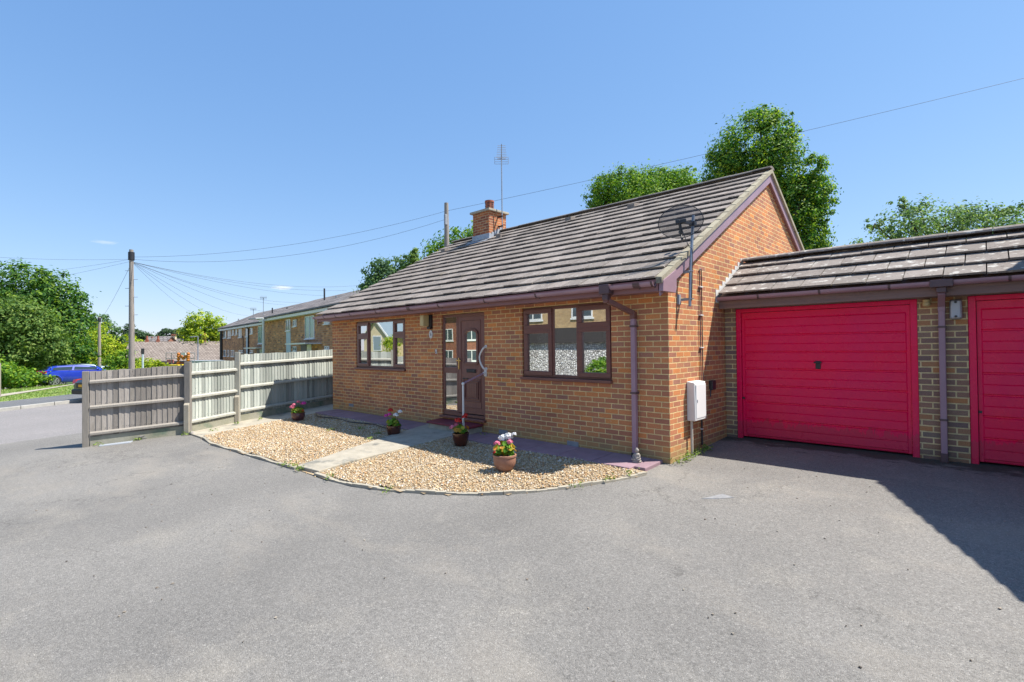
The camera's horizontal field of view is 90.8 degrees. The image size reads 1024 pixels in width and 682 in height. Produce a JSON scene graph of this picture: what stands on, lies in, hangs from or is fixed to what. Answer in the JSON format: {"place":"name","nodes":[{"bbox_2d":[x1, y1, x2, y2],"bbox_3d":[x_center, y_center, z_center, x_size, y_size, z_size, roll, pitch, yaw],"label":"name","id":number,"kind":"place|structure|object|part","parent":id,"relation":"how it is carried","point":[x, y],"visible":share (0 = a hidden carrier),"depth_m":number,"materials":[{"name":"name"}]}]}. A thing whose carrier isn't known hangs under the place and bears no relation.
{"place":"outdoors","nodes":[
{"label":"outdoors","id":0,"kind":"place"},
{"bbox_2d":[0,383,73,401],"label":"lawn","id":1,"kind":"structure","parent":0,"point":[35,394],"depth_m":24.76,"materials":[{"name":"green plant"}]},
{"bbox_2d":[0,363,0,395],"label":"wooden post","id":2,"kind":"object","parent":1,"relation":"on","point":[0,379],"visible":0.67,"depth_m":23.99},
{"bbox_2d":[0,354,57,388],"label":"shrub","id":3,"kind":"object","parent":1,"relation":"on","point":[14,378],"visible":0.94,"depth_m":30.75,"materials":[{"name":"green plant"}]},
{"bbox_2d":[36,364,104,384],"bbox_3d":[-28.414,2.189,33.175,2.146,1.300,4.215,-1,-1,41],"label":"car","id":4,"kind":"object","parent":1,"relation":"on","point":[67,373],"visible":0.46,"depth_m":32.09,"materials":[{"name":"blue paint"}]},
{"bbox_3d":[-28.471,1.732,32.012,0.123,0.190,0.985,-1,-1,41],"label":"side window","id":5,"kind":"part","parent":4,"relation":"part of","materials":[{"name":"black glass"}]},
{"bbox_3d":[-27.684,1.743,32.896,0.124,0.210,1.280,-1,-1,42],"label":"side window","id":6,"kind":"part","parent":4,"relation":"part of","materials":[{"name":"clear glass"}]},
{"bbox_2d":[59,364,100,384],"bbox_3d":[-31.596,2.467,37.475,2.146,1.550,4.565,-1,-1,42],"label":"car","id":7,"kind":"object","parent":1,"relation":"on","point":[79,364],"visible":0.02,"depth_m":36.84,"materials":[{"name":"silver metal"}]},
{"bbox_2d":[96,349,140,369],"bbox_3d":[-25.588,1.728,32.934,2.274,2.427,2.336,-1,-1,43],"label":"shrub","id":8,"kind":"object","parent":1,"relation":"on","point":[121,360],"visible":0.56,"depth_m":32.66,"materials":[{"name":"green plant"}]},
{"bbox_2d":[114,357,168,369],"bbox_3d":[-23.987,1.969,33.063,3.595,1.974,3.659,-1,-1,-3],"label":"hedge","id":9,"kind":"object","parent":1,"relation":"on","point":[148,364],"visible":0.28,"depth_m":32.77,"materials":[{"name":"green plant"}]},
{"bbox_2d":[169,352,189,365],"bbox_3d":[-26.202,1.948,40.000,1.406,2.095,0.700,-1,-1,0],"label":"play frame","id":10,"kind":"object","parent":1,"relation":"on","point":[187,356],"visible":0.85,"depth_m":39.91,"materials":[{"name":"orange wood"}]},
{"bbox_2d":[166,353,194,363],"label":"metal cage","id":11,"kind":"object","parent":1,"relation":"on","point":[171,361],"visible":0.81,"depth_m":41.48,"materials":[{"name":"grey metal"}]},
{"bbox_2d":[249,318,264,352],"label":"street lamp","id":12,"kind":"object","parent":1,"relation":"on","point":[263,335],"visible":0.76,"depth_m":43.90,"materials":[{"name":"grey metal"}]},
{"bbox_2d":[0,384,73,396],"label":"path","id":13,"kind":"structure","parent":0,"point":[29,390],"depth_m":26.34,"materials":[{"name":"concrete"}]},
{"bbox_2d":[0,402,81,443],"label":"road","id":14,"kind":"structure","parent":0,"point":[19,425],"depth_m":13.87,"materials":[{"name":"grey asphalt"}]},
{"bbox_2d":[71,378,81,393],"bbox_3d":[-15.625,1.731,21.278,2.146,1.092,4.365,-1,-1,19],"label":"car","id":15,"kind":"object","parent":14,"relation":"on","point":[77,389],"visible":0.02,"depth_m":19.37,"materials":[{"name":"paint"}]},
{"bbox_2d":[0,394,81,407],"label":"footpath","id":16,"kind":"structure","parent":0,"point":[3,404],"depth_m":20.22,"materials":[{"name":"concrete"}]},
{"bbox_2d":[189,404,333,437],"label":"margin path","id":17,"kind":"structure","parent":0,"point":[226,427],"depth_m":11.79,"materials":[{"name":"concrete"}]},
{"bbox_2d":[297,424,451,472],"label":"front path","id":18,"kind":"structure","parent":0,"point":[422,434],"depth_m":8.29,"materials":[{"name":"concrete"}]},
{"bbox_2d":[201,413,645,495],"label":"gravel","id":19,"kind":"structure","parent":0,"point":[317,423],"depth_m":7.52,"materials":[{"name":"beige gravel"}]},
{"bbox_2d":[290,400,305,420],"bbox_3d":[-4.917,1.590,11.604,0.319,0.450,0.316,-1,-1,43],"label":"flower pot","id":20,"kind":"object","parent":19,"relation":"on","point":[298,413],"visible":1,"depth_m":11.53,"materials":[{"name":"ceramic"}]},
{"bbox_2d":[316,413,386,428],"bbox_3d":[-3.509,1.738,10.949,3.558,0.033,0.203,-1,-1,43],"label":"edging","id":21,"kind":"object","parent":19,"relation":"on","point":[350,421],"visible":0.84,"depth_m":10.81,"materials":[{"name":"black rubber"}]},
{"bbox_2d":[384,408,401,434],"bbox_3d":[-2.206,1.499,9.423,0.299,0.496,0.294,-1,-1,43],"label":"flower pot","id":22,"kind":"object","parent":19,"relation":"on","point":[393,426],"visible":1,"depth_m":9.35,"materials":[{"name":"ceramic"}]},
{"bbox_2d":[449,413,468,446],"bbox_3d":[-0.838,1.449,8.280,0.306,0.528,0.319,-1,-1,43],"label":"flower pot","id":23,"kind":"object","parent":19,"relation":"on","point":[460,434],"visible":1,"depth_m":8.20,"materials":[{"name":"ceramic"}]},
{"bbox_2d":[493,432,516,471],"bbox_3d":[-0.099,1.466,6.707,0.316,0.504,0.316,-1,-1,20],"label":"flower pot","id":24,"kind":"object","parent":19,"relation":"on","point":[504,457],"visible":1,"depth_m":6.62,"materials":[{"name":"ceramic"}]},
{"bbox_2d":[315,409,662,470],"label":"pavement","id":25,"kind":"structure","parent":0,"point":[618,460],"depth_m":7.79,"materials":[{"name":"grey concrete"}]},
{"bbox_2d":[461,370,486,425],"bbox_3d":[-0.671,1.108,8.999,0.559,1.190,0.060,0,-1,-45],"label":"handrail","id":26,"kind":"object","parent":25,"relation":"on","point":[484,373],"visible":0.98,"depth_m":8.81,"materials":[{"name":"white metal"}]},
{"bbox_2d":[631,448,641,462],"bbox_3d":[1.669,1.521,6.755,0.129,0.193,0.121,-1,-1,43],"label":"garden statue","id":27,"kind":"object","parent":25,"relation":"on","point":[636,458],"visible":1,"depth_m":6.72,"materials":[{"name":"stone"}]},
{"bbox_2d":[0,433,1023,681],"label":"driveway","id":28,"kind":"structure","parent":0,"point":[780,567],"depth_m":3.96,"materials":[{"name":"grey asphalt"}]},
{"bbox_2d":[99,441,132,446],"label":"slate slab","id":29,"kind":"structure","parent":28,"relation":"on","point":[125,442],"depth_m":9.88,"materials":[{"name":"grey stone"}]},
{"bbox_2d":[93,416,712,492],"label":"weeds","id":30,"kind":"object","parent":28,"relation":"on","point":[685,458],"visible":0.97,"depth_m":7.22,"materials":[{"name":"green plant"}]},
{"bbox_2d":[35,446,1021,681],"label":"debris","id":31,"kind":"object","parent":28,"relation":"on","point":[732,633],"visible":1,"depth_m":3.92,"materials":[{"name":"grey stone"}]},
{"bbox_2d":[702,494,733,498],"bbox_3d":[2.191,1.678,5.432,0.342,0.029,0.129,-1,-1,-4],"label":"drain cover","id":32,"kind":"object","parent":28,"relation":"on","point":[720,496],"visible":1,"depth_m":5.40,"materials":[{"name":"metal"}]},
{"bbox_2d":[0,0,1023,340],"label":"sky","id":33,"kind":"structure","parent":0,"point":[172,129],"materials":[{"name":"blue"}]},
{"bbox_3d":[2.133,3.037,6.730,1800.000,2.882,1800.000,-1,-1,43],"label":"ground","id":34,"kind":"structure","parent":0,"visible":0},
{"bbox_2d":[0,291,79,387],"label":"tree","id":35,"kind":"object","parent":34,"relation":"on","point":[23,344],"visible":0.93,"depth_m":34.42,"materials":[{"name":"green plant"}]},
{"bbox_2d":[0,399,81,411],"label":"kerb","id":36,"kind":"structure","parent":34,"relation":"on","point":[40,405],"depth_m":18.55,"materials":[{"name":"concrete"}]},
{"bbox_2d":[0,259,105,389],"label":"tree","id":37,"kind":"object","parent":34,"relation":"on","point":[49,291],"visible":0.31,"depth_m":39.54,"materials":[{"name":"green plant"}]},
{"bbox_2d":[82,371,89,447],"bbox_3d":[-8.243,1.365,9.771,0.100,1.560,0.100,0,-1,-31],"label":"fence post","id":38,"kind":"object","parent":34,"relation":"on","point":[85,409],"visible":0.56,"depth_m":9.73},
{"bbox_2d":[97,317,100,365],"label":"telegraph pole","id":39,"kind":"object","parent":34,"relation":"on","point":[99,338],"visible":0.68,"depth_m":54.88,"materials":[{"name":"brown wood"}]},
{"bbox_2d":[71,319,128,365],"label":"tree","id":40,"kind":"object","parent":34,"relation":"on","point":[107,342],"visible":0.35,"depth_m":61.41,"materials":[{"name":"green plant"}]},
{"bbox_2d":[89,312,126,349],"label":"tree","id":41,"kind":"object","parent":34,"relation":"on","point":[117,331],"visible":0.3,"depth_m":74.92,"materials":[{"name":"green plant"}]},
{"bbox_2d":[113,334,144,349],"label":"tree","id":42,"kind":"object","parent":34,"relation":"on","point":[127,338],"visible":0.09,"depth_m":94.85,"materials":[{"name":"green plant"}]},
{"bbox_2d":[121,323,140,338],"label":"tree","id":43,"kind":"object","parent":34,"relation":"on","point":[125,331],"visible":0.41,"depth_m":119.09,"materials":[{"name":"green plant"}]},
{"bbox_2d":[125,249,137,368],"bbox_3d":[-18.046,-0.834,23.962,0.554,7.012,0.268,0,-1,-24],"label":"telegraph pole","id":44,"kind":"object","parent":34,"relation":"on","point":[132,332],"visible":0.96,"depth_m":23.90,"materials":[{"name":"brown wood"}]},
{"bbox_2d":[138,263,320,295],"bbox_3d":[-16.827,-3.634,32.995,0.011,0.450,18.180,-1,-1,8],"label":"overhead wire","id":45,"kind":"object","parent":44,"relation":"attached to","point":[225,283],"visible":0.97,"depth_m":30.10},
{"bbox_2d":[134,262,343,290],"bbox_3d":[-15.585,-3.747,31.995,0.011,0.660,16.764,-1,-1,17],"label":"overhead wire","id":46,"kind":"object","parent":44,"relation":"attached to","point":[242,283],"visible":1,"depth_m":30.16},
{"bbox_2d":[135,262,357,286],"bbox_3d":[-14.630,-3.830,30.995,0.011,0.850,15.611,-1,-1,26],"label":"overhead wire","id":47,"kind":"object","parent":44,"relation":"attached to","point":[233,280],"visible":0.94,"depth_m":28.23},
{"bbox_2d":[135,220,441,261],"bbox_3d":[-10.465,-4.468,22.992,15.379,1.497,0.010,-1,-1,8],"label":"overhead wire","id":48,"kind":"object","parent":44,"relation":"attached to","point":[295,254],"visible":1,"depth_m":22.92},
{"bbox_2d":[159,212,440,256],"bbox_3d":[-10.468,-4.808,22.995,15.378,1.518,0.010,-1,-1,8],"label":"overhead wire","id":49,"kind":"object","parent":44,"relation":"attached to","point":[298,243],"visible":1,"depth_m":22.93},
{"bbox_2d":[89,365,183,445],"bbox_3d":[-7.501,1.320,10.228,1.618,1.636,0.090,0,-1,-33],"label":"fence bay","id":50,"kind":"object","parent":34,"relation":"on","point":[129,404],"visible":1,"depth_m":10.18,"materials":[{"name":"grey wood"}]},
{"bbox_2d":[141,348,143,367],"bbox_3d":[-20.460,1.477,27.988,0.120,2.141,0.140,-1,-1,43],"label":"sign post","id":51,"kind":"object","parent":34,"relation":"on","point":[142,351],"visible":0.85,"depth_m":27.95,"materials":[{"name":"white plastic"}]},
{"bbox_2d":[138,331,157,341],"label":"tree","id":52,"kind":"object","parent":34,"relation":"on","point":[142,335],"visible":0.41,"depth_m":128.63,"materials":[{"name":"green plant"}]},
{"bbox_2d":[144,336,175,341],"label":"house","id":53,"kind":"structure","parent":34,"relation":"on","point":[161,338],"depth_m":115.48,"materials":[{"name":"red brick"}]},
{"bbox_2d":[155,328,182,338],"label":"tree","id":54,"kind":"object","parent":34,"relation":"on","point":[165,331],"visible":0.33,"depth_m":138.64,"materials":[{"name":"green plant"}]},
{"bbox_2d":[126,333,219,366],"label":"bungalow","id":55,"kind":"object","parent":34,"relation":"on","point":[161,351],"visible":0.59,"depth_m":76.74,"materials":[{"name":"red brick"}]},
{"bbox_2d":[184,362,191,434],"bbox_3d":[-6.820,1.247,10.621,0.110,1.620,0.162,-1,-1,-12],"label":"fence post","id":56,"kind":"object","parent":34,"relation":"on","point":[187,397],"visible":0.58,"depth_m":10.60,"materials":[{"name":"concrete"}]},
{"bbox_2d":[190,336,198,359],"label":"street lamp","id":57,"kind":"object","parent":34,"relation":"on","point":[197,346],"visible":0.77,"depth_m":59.94,"materials":[{"name":"metal"}]},
{"bbox_2d":[175,309,226,342],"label":"tree","id":58,"kind":"object","parent":34,"relation":"on","point":[189,330],"visible":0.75,"depth_m":80.82,"materials":[{"name":"green plant"}]},
{"bbox_2d":[191,360,224,362],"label":"flat roof garage","id":59,"kind":"structure","parent":34,"relation":"on","point":[197,361],"depth_m":50.02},
{"bbox_2d":[191,361,237,430],"bbox_3d":[-6.674,1.256,11.360,0.090,1.613,1.411,-1,-1,12],"label":"fence bay","id":60,"kind":"object","parent":34,"relation":"on","point":[214,390],"visible":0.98,"depth_m":11.29,"materials":[{"name":"grey wood"}]},
{"bbox_2d":[234,352,240,421],"bbox_3d":[-6.513,1.152,11.982,0.100,1.780,0.152,-1,-1,-12],"label":"fence post","id":61,"kind":"object","parent":34,"relation":"on","point":[237,405],"visible":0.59,"depth_m":11.96,"materials":[{"name":"concrete"}]},
{"bbox_2d":[240,349,332,420],"bbox_3d":[-5.845,1.141,13.428,0.090,1.822,3.102,-1,-1,26],"label":"fence bay","id":62,"kind":"object","parent":34,"relation":"on","point":[275,383],"visible":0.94,"depth_m":13.20,"materials":[{"name":"grey wood"}]},
{"bbox_2d":[217,288,359,360],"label":"apartment block","id":63,"kind":"structure","parent":34,"relation":"on","point":[295,328],"depth_m":42.16,"materials":[{"name":"brown brick"}]},
{"bbox_2d":[227,330,230,338],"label":"window","id":64,"kind":"structure","parent":63,"relation":"in","point":[228,331],"depth_m":61.50,"materials":[{"name":"glass"}]},
{"bbox_2d":[238,328,241,337],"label":"window","id":65,"kind":"structure","parent":63,"relation":"in","point":[239,330],"depth_m":57.14,"materials":[{"name":"glass"}]},
{"bbox_2d":[258,326,261,343],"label":"window","id":66,"kind":"structure","parent":63,"relation":"in","point":[259,327],"depth_m":50.72,"materials":[{"name":"glass"}]},
{"bbox_2d":[260,296,266,315],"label":"roof aerial","id":67,"kind":"object","parent":63,"relation":"attached to","point":[261,297],"visible":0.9,"depth_m":51.99,"materials":[{"name":"metal"}]},
{"bbox_2d":[285,319,290,331],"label":"window","id":68,"kind":"structure","parent":63,"relation":"in","point":[288,322],"depth_m":40.40,"materials":[{"name":"glass"}]},
{"bbox_2d":[292,319,296,327],"bbox_3d":[-16.877,-1.358,39.175,0.118,0.595,0.925,0,-1,-40],"label":"window","id":69,"kind":"structure","parent":63,"relation":"in","point":[294,321],"depth_m":39.07,"materials":[{"name":"glass"}]},
{"bbox_2d":[304,315,314,339],"bbox_3d":[-14.682,-0.964,36.580,0.118,1.718,2.079,0,-1,-40],"label":"window","id":70,"kind":"structure","parent":63,"relation":"in","point":[309,322],"depth_m":36.56,"materials":[{"name":"glass"}]},
{"bbox_2d":[307,345,311,350],"bbox_3d":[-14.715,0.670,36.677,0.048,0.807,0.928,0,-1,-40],"label":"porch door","id":71,"kind":"structure","parent":63,"relation":"in","point":[309,347],"depth_m":36.58,"materials":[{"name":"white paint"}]},
{"bbox_2d":[353,253,413,294],"bbox_3d":[-5.526,-1.338,26.256,4.682,6.582,5.506,-1,-1,43],"label":"tree","id":72,"kind":"object","parent":34,"relation":"on","point":[386,270],"visible":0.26,"depth_m":25.57,"materials":[{"name":"green plant"}]},
{"bbox_2d":[401,247,421,269],"bbox_3d":[-4.880,-1.356,25.015,1.278,6.568,1.327,-1,-1,43],"label":"tree","id":73,"kind":"object","parent":34,"relation":"on","point":[414,254],"visible":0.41,"depth_m":24.82,"materials":[{"name":"green plant"}]},
{"bbox_2d":[201,436,646,495],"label":"edging kerb","id":74,"kind":"structure","parent":34,"relation":"on","point":[485,493],"depth_m":6.08,"materials":[{"name":"concrete"}]},
{"bbox_2d":[417,220,472,258],"bbox_3d":[-2.659,-2.674,30.343,6.206,9.291,6.697,-1,-1,43],"label":"tree","id":75,"kind":"object","parent":34,"relation":"on","point":[455,231],"visible":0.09,"depth_m":29.42,"materials":[{"name":"green plant"}]},
{"bbox_2d":[444,202,448,246],"bbox_3d":[-2.825,-1.921,21.942,0.328,8.180,0.364,-1,-1,43],"label":"telegraph pole","id":76,"kind":"object","parent":34,"relation":"on","point":[446,226],"visible":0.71,"depth_m":21.90,"materials":[{"name":"grey wood"}]},
{"bbox_2d":[448,78,1022,210],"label":"overhead wire","id":77,"kind":"object","parent":76,"relation":"attached to","point":[751,143],"visible":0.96,"depth_m":18.27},
{"bbox_2d":[312,166,804,463],"bbox_3d":[1.305,-1.071,12.783,9.612,6.285,8.618,-1,-1,43],"label":"bungalow","id":78,"kind":"object","parent":34,"relation":"on","point":[583,326],"visible":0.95,"depth_m":8.70,"materials":[{"name":"brick"}]},
{"bbox_2d":[354,318,405,370],"bbox_3d":[-3.009,0.095,11.696,2.100,1.152,0.249,-1,-1,43],"label":"window","id":79,"kind":"structure","parent":78,"relation":"in","point":[380,343],"depth_m":11.63,"materials":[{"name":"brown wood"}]},
{"bbox_2d":[420,315,432,328],"bbox_3d":[-1.743,-0.386,10.258,0.170,0.290,0.200,-1,-1,43],"label":"wall lamp","id":80,"kind":"object","parent":78,"relation":"attached to","point":[426,320],"visible":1,"depth_m":10.23,"materials":[{"name":"beige plastic"}]},
{"bbox_2d":[439,312,486,422],"bbox_3d":[-0.933,0.483,9.644,1.283,2.016,0.160,-1,-1,43],"label":"front door","id":81,"kind":"structure","parent":78,"relation":"in","point":[463,334],"depth_m":9.64,"materials":[{"name":"brown wood"}]},
{"bbox_2d":[479,345,486,369],"bbox_3d":[-0.531,0.306,9.190,0.149,0.463,0.087,-1,-1,43],"label":"grab rail","id":82,"kind":"object","parent":78,"relation":"attached to","point":[482,349],"visible":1,"depth_m":9.17,"materials":[{"name":"white paint"}]},
{"bbox_2d":[494,144,508,228],"bbox_3d":[-0.336,-4.324,14.248,0.408,2.160,1.146,-1,-1,4],"label":"television aerial","id":83,"kind":"object","parent":78,"relation":"attached to","point":[501,158],"visible":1,"depth_m":14.66,"materials":[{"name":"metal"}]},
{"bbox_2d":[520,302,612,383],"bbox_3d":[0.864,0.035,8.034,1.791,1.202,0.251,-1,-1,43],"label":"window","id":84,"kind":"structure","parent":78,"relation":"in","point":[562,343],"depth_m":7.95,"materials":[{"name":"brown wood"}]},
{"bbox_2d":[658,205,703,306],"bbox_3d":[2.359,-1.165,6.946,0.490,1.382,0.472,0,-1,-35],"label":"satellite dish","id":85,"kind":"object","parent":78,"relation":"attached to","point":[680,221],"visible":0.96,"depth_m":6.91,"materials":[{"name":"metal"}]},
{"bbox_2d":[687,380,705,454],"bbox_3d":[2.650,1.108,7.222,0.135,1.073,0.385,-1,-1,43],"label":"meter cabinet","id":86,"kind":"object","parent":78,"relation":"attached to","point":[696,400],"visible":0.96,"depth_m":7.11,"materials":[{"name":"white paint"}]},
{"bbox_3d":[2.689,0.852,7.188,0.012,0.475,0.330,-1,-1,43],"label":"door","id":87,"kind":"part","parent":86,"relation":"part of","materials":[{"name":"white plastic"}]},
{"bbox_2d":[698,268,703,444],"bbox_3d":[2.812,0.222,7.488,0.033,2.607,0.105,-1,-1,43],"label":"cable conduit","id":88,"kind":"object","parent":78,"relation":"attached to","point":[701,315],"visible":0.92,"depth_m":7.47,"materials":[{"name":"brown plastic"}]},
{"bbox_2d":[709,380,715,396],"bbox_3d":[3.059,0.724,7.719,0.059,0.247,0.170,-1,-1,43],"label":"gable junction box","id":89,"kind":"object","parent":78,"relation":"attached to","point":[712,384],"visible":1,"depth_m":7.68,"materials":[{"name":"black plastic"}]},
{"bbox_2d":[580,158,708,209],"bbox_3d":[7.029,-3.933,26.994,6.658,11.495,6.744,-1,-1,43],"label":"tree","id":90,"kind":"object","parent":34,"relation":"on","point":[636,185],"visible":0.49,"depth_m":25.91,"materials":[{"name":"green plant"}]},
{"bbox_2d":[691,101,843,249],"bbox_3d":[9.560,-3.599,19.674,5.424,10.640,5.032,-1,-1,43],"label":"tree","id":91,"kind":"object","parent":34,"relation":"on","point":[805,202],"visible":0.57,"depth_m":18.33,"materials":[{"name":"green plant"}]},
{"bbox_2d":[716,223,1023,465],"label":"garage row","id":92,"kind":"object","parent":34,"relation":"on","point":[858,345],"visible":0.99,"depth_m":6.80,"materials":[{"name":"brick"}]},
{"bbox_2d":[736,299,919,457],"bbox_3d":[4.453,0.531,7.338,2.277,2.110,0.089,-1,-1,43],"label":"garage door","id":93,"kind":"structure","parent":92,"relation":"in","point":[844,375],"depth_m":7.21,"materials":[{"name":"red paint"}]},
{"bbox_2d":[922,299,930,306],"bbox_3d":[5.274,-0.487,6.429,0.084,0.095,0.102,-1,-1,43],"label":"alarm sensor","id":94,"kind":"object","parent":92,"relation":"attached to","point":[926,303],"visible":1,"depth_m":6.39,"materials":[{"name":"beige plastic"}]},
{"bbox_2d":[949,299,962,318],"bbox_3d":[5.481,-0.391,6.239,0.120,0.245,0.093,-1,-1,43],"label":"floodlight","id":95,"kind":"object","parent":92,"relation":"attached to","point":[955,308],"visible":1,"depth_m":6.21,"materials":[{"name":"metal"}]},
{"bbox_2d":[968,293,1023,465],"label":"garage door","id":96,"kind":"structure","parent":92,"relation":"in","point":[998,339],"depth_m":6.05,"materials":[{"name":"red paint"}]},
{"bbox_2d":[825,193,1023,246],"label":"tree","id":97,"kind":"object","parent":34,"relation":"on","point":[917,227],"visible":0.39,"depth_m":12.77,"materials":[{"name":"green plant"}]}
]}

